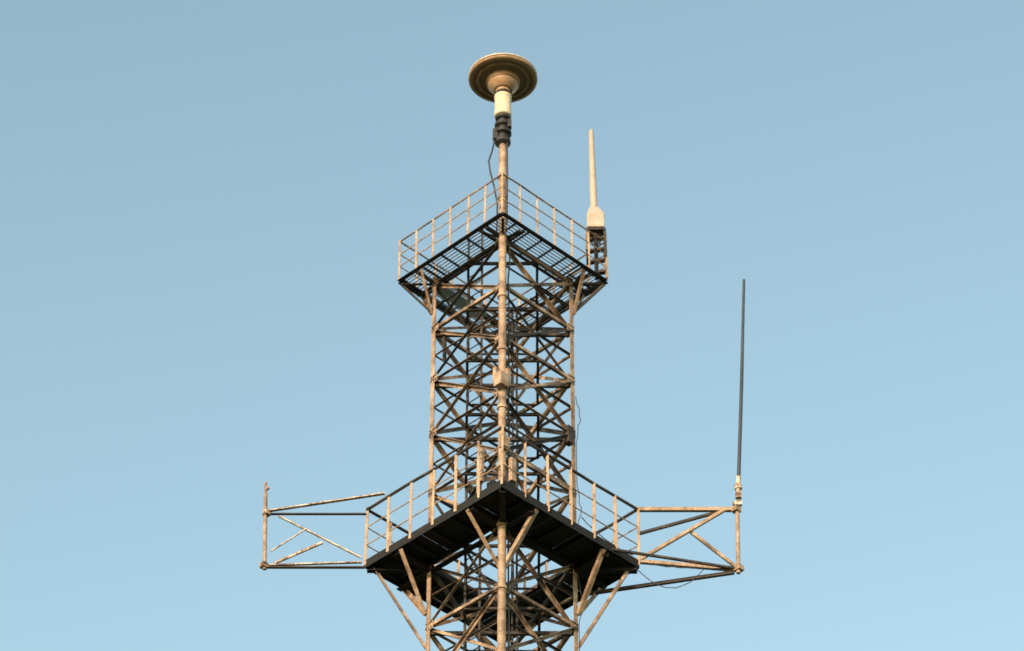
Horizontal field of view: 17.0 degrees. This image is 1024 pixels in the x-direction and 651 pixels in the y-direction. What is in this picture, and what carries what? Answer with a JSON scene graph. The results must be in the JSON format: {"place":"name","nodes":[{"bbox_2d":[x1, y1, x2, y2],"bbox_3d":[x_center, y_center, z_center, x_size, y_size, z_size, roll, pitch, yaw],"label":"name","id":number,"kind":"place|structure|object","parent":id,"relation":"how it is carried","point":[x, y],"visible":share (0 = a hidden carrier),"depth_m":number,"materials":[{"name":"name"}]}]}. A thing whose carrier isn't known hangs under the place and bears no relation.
{"place":"outdoors","nodes":[
{"label":"outdoors","id":0,"kind":"place"},
{"bbox_2d":[369,488,631,638],"bbox_3d":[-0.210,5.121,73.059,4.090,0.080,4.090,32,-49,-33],"label":"platform joists","id":1,"kind":"object","parent":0,"point":[442,536],"visible":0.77,"depth_m":72.58,"materials":[{"name":"black metal"}]},
{"bbox_2d":[397,212,607,344],"bbox_3d":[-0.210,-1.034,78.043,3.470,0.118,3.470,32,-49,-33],"label":"platform edge frame","id":2,"kind":"object","parent":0,"point":[443,307],"visible":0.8,"depth_m":77.64,"materials":[{"name":"black metal"}]},
{"bbox_2d":[0,0,1023,650],"label":"sky","id":3,"kind":"structure","parent":0,"point":[206,206],"materials":[{"name":"blue"}]},
{"label":"ground","id":4,"kind":"structure","parent":0,"visible":0},
{"bbox_2d":[463,235,482,650],"bbox_3d":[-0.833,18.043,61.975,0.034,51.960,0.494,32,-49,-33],"label":"ladder","id":5,"kind":"object","parent":4,"relation":"on","point":[467,468],"visible":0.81,"depth_m":74.82,"materials":[{"name":"metal"}]},
{"bbox_2d":[426,276,577,650],"bbox_3d":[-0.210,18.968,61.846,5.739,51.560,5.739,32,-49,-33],"label":"corner legs","id":6,"kind":"object","parent":4,"relation":"on","point":[431,457],"visible":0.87,"depth_m":75.06,"materials":[{"name":"paint"}]},
{"bbox_2d":[373,567,628,648],"bbox_3d":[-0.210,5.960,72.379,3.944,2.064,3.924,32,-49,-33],"label":"platform raking struts","id":7,"kind":"object","parent":6,"relation":"attached to","point":[602,609],"visible":1,"depth_m":72.33,"materials":[{"name":"beige metal"}]},
{"bbox_2d":[367,488,636,627],"bbox_3d":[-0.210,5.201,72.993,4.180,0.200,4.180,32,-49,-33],"label":"platform beams","id":8,"kind":"structure","parent":6,"relation":"attached to","point":[424,569],"depth_m":72.86,"materials":[{"name":"black metal"}]},
{"bbox_2d":[426,242,577,650],"bbox_3d":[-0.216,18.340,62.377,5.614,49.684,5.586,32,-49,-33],"label":"face braces","id":9,"kind":"object","parent":6,"relation":"attached to","point":[533,487],"visible":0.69,"depth_m":75.01,"materials":[{"name":"metal"}]},
{"bbox_2d":[428,240,575,650],"bbox_3d":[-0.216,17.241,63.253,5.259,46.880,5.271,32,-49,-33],"label":"horizontal struts","id":10,"kind":"object","parent":6,"relation":"attached to","point":[525,594],"visible":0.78,"depth_m":75.31,"materials":[{"name":"metal"}]},
{"bbox_2d":[430,262,573,650],"bbox_3d":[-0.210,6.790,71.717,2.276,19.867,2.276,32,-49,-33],"label":"plan bracing","id":11,"kind":"object","parent":6,"relation":"attached to","point":[539,632],"visible":0.62,"depth_m":75.17,"materials":[{"name":"metal"}]},
{"bbox_2d":[425,238,578,650],"bbox_3d":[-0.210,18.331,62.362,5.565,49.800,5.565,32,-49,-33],"label":"gusset plates","id":12,"kind":"object","parent":6,"relation":"attached to","point":[571,378],"visible":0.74,"depth_m":75.28,"materials":[{"name":"paint"}]},
{"bbox_2d":[426,239,577,650],"bbox_3d":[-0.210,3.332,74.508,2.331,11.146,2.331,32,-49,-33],"label":"bolts","id":13,"kind":"object","parent":12,"relation":"attached to","point":[495,395],"visible":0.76,"depth_m":75.20,"materials":[{"name":"metal"}]},
{"bbox_2d":[507,245,581,650],"bbox_3d":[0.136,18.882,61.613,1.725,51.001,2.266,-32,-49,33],"label":"feeder cables","id":14,"kind":"object","parent":12,"relation":"attached to","point":[517,470],"visible":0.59,"depth_m":74.36,"materials":[{"name":"black rubber"}]},
{"bbox_2d":[510,345,514,649],"bbox_3d":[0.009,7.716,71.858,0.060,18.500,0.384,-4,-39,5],"label":"cable clamps","id":15,"kind":"object","parent":14,"relation":"attached to","point":[511,579],"visible":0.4,"depth_m":75.67,"materials":[{"name":"metal"}]},
{"bbox_2d":[399,508,605,646],"bbox_3d":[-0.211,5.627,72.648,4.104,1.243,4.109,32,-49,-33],"label":"platform struts","id":16,"kind":"object","parent":6,"relation":"attached to","point":[584,604],"visible":0.88,"depth_m":72.30,"materials":[{"name":"beige metal"}]},
{"bbox_2d":[365,480,638,642],"bbox_3d":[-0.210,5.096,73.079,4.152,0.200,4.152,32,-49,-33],"label":"platform edge","id":17,"kind":"object","parent":16,"relation":"attached to","point":[487,491],"visible":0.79,"depth_m":72.26,"materials":[{"name":"metal"}]},
{"bbox_2d":[374,487,632,636],"bbox_3d":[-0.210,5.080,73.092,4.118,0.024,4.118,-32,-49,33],"label":"platform deck","id":18,"kind":"structure","parent":16,"relation":"on","point":[544,525],"depth_m":72.51,"materials":[{"name":"metal"}]},
{"bbox_2d":[266,512,734,595],"bbox_3d":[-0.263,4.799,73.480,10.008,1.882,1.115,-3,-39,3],"label":"support arms","id":19,"kind":"object","parent":18,"relation":"on","point":[666,582],"visible":0.95,"depth_m":73.06},
{"bbox_2d":[259,492,384,569],"bbox_3d":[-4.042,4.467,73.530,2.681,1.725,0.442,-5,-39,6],"label":"outrigger peeling steel","id":20,"kind":"object","parent":19,"relation":"on","point":[267,511],"visible":1,"depth_m":73.44,"materials":[{"name":"white paint"}]},
{"bbox_2d":[263,482,744,573],"bbox_3d":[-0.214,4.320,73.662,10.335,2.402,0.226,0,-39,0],"label":"support bracket","id":21,"kind":"object","parent":19,"relation":"attached to","point":[736,511],"visible":1,"depth_m":73.52,"materials":[{"name":"beige metal"}]},
{"bbox_2d":[581,517,725,587],"bbox_3d":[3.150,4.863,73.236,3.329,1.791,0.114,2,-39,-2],"label":"hanging wires","id":22,"kind":"object","parent":21,"relation":"hanging from","point":[662,565],"visible":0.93,"depth_m":73.01,"materials":[{"name":"black rubber"}]},
{"bbox_2d":[733,279,744,506],"bbox_3d":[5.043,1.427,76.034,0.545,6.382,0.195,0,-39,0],"label":"whip antenna","id":23,"kind":"object","parent":21,"relation":"attached to","point":[738,489],"visible":1,"depth_m":75.62,"materials":[{"name":"black paint"}]},
{"bbox_2d":[364,425,639,629],"bbox_3d":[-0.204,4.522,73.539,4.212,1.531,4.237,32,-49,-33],"label":"railing posts","id":24,"kind":"object","parent":18,"relation":"on","point":[388,533],"visible":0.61,"depth_m":72.58,"materials":[{"name":"metal"}]},
{"bbox_2d":[366,426,637,582],"bbox_3d":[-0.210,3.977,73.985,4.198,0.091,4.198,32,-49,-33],"label":"railing top rail","id":25,"kind":"object","parent":24,"relation":"attached to","point":[635,508],"visible":0.68,"depth_m":73.26,"materials":[{"name":"metal"}]},
{"bbox_2d":[400,216,604,332],"bbox_3d":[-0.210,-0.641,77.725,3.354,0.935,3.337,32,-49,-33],"label":"platform beams","id":26,"kind":"structure","parent":6,"relation":"attached to","point":[575,284],"depth_m":77.77,"materials":[{"name":"black metal"}]},
{"bbox_2d":[427,282,488,320],"bbox_3d":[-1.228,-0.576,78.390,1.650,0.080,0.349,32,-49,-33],"label":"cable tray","id":27,"kind":"object","parent":26,"relation":"attached to","point":[460,303],"visible":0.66,"depth_m":78.35,"materials":[{"name":"metal"}]},
{"bbox_2d":[398,171,604,325],"bbox_3d":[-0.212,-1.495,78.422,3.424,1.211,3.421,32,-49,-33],"label":"railing posts","id":28,"kind":"object","parent":26,"relation":"on","point":[467,222],"visible":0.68,"depth_m":77.64,"materials":[{"name":"metal"}]},
{"bbox_2d":[400,173,603,305],"bbox_3d":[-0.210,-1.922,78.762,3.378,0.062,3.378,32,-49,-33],"label":"railing top rail","id":29,"kind":"object","parent":28,"relation":"attached to","point":[477,190],"visible":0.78,"depth_m":78.32,"materials":[{"name":"metal"}]},
{"bbox_2d":[404,216,601,338],"bbox_3d":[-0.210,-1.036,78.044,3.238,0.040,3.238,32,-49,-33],"label":"platform bearers","id":30,"kind":"object","parent":26,"relation":"on","point":[514,241],"visible":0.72,"depth_m":77.59,"materials":[{"name":"metal"}]},
{"bbox_2d":[406,217,599,332],"bbox_3d":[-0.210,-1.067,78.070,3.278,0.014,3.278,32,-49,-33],"label":"platform grating","id":31,"kind":"object","parent":30,"relation":"on","point":[488,245],"visible":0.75,"depth_m":77.57,"materials":[{"name":"black metal"}]},
{"bbox_2d":[585,129,607,279],"bbox_3d":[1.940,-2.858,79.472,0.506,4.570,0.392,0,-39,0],"label":"rod antenna","id":32,"kind":"object","parent":26,"relation":"on","point":[595,220],"visible":1,"depth_m":78.92,"materials":[{"name":"metal"}]},
{"bbox_2d":[420,269,585,355],"bbox_3d":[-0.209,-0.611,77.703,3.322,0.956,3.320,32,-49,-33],"label":"platform brackets","id":33,"kind":"object","parent":6,"relation":"attached to","point":[427,302],"visible":0.71,"depth_m":77.53,"materials":[{"name":"beige metal"}]},
{"bbox_2d":[468,53,537,650],"bbox_3d":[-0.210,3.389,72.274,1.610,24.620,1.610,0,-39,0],"label":"disc antenna","id":34,"kind":"object","parent":6,"relation":"attached to","point":[502,81],"visible":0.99,"depth_m":78.31,"materials":[{"name":"beige metal"}]},
{"bbox_2d":[476,366,515,493],"bbox_3d":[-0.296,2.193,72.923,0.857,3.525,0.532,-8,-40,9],"label":"junction boxes","id":35,"kind":"object","parent":34,"relation":"attached to","point":[501,379],"visible":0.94,"depth_m":72.82,"materials":[{"name":"paint"}]},
{"bbox_2d":[442,329,573,486],"bbox_3d":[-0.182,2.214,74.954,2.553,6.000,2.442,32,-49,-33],"label":"dark equipment boxes","id":36,"kind":"object","parent":6,"relation":"attached to","point":[568,441],"visible":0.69,"depth_m":75.05,"materials":[{"name":"metal"}]}
]}

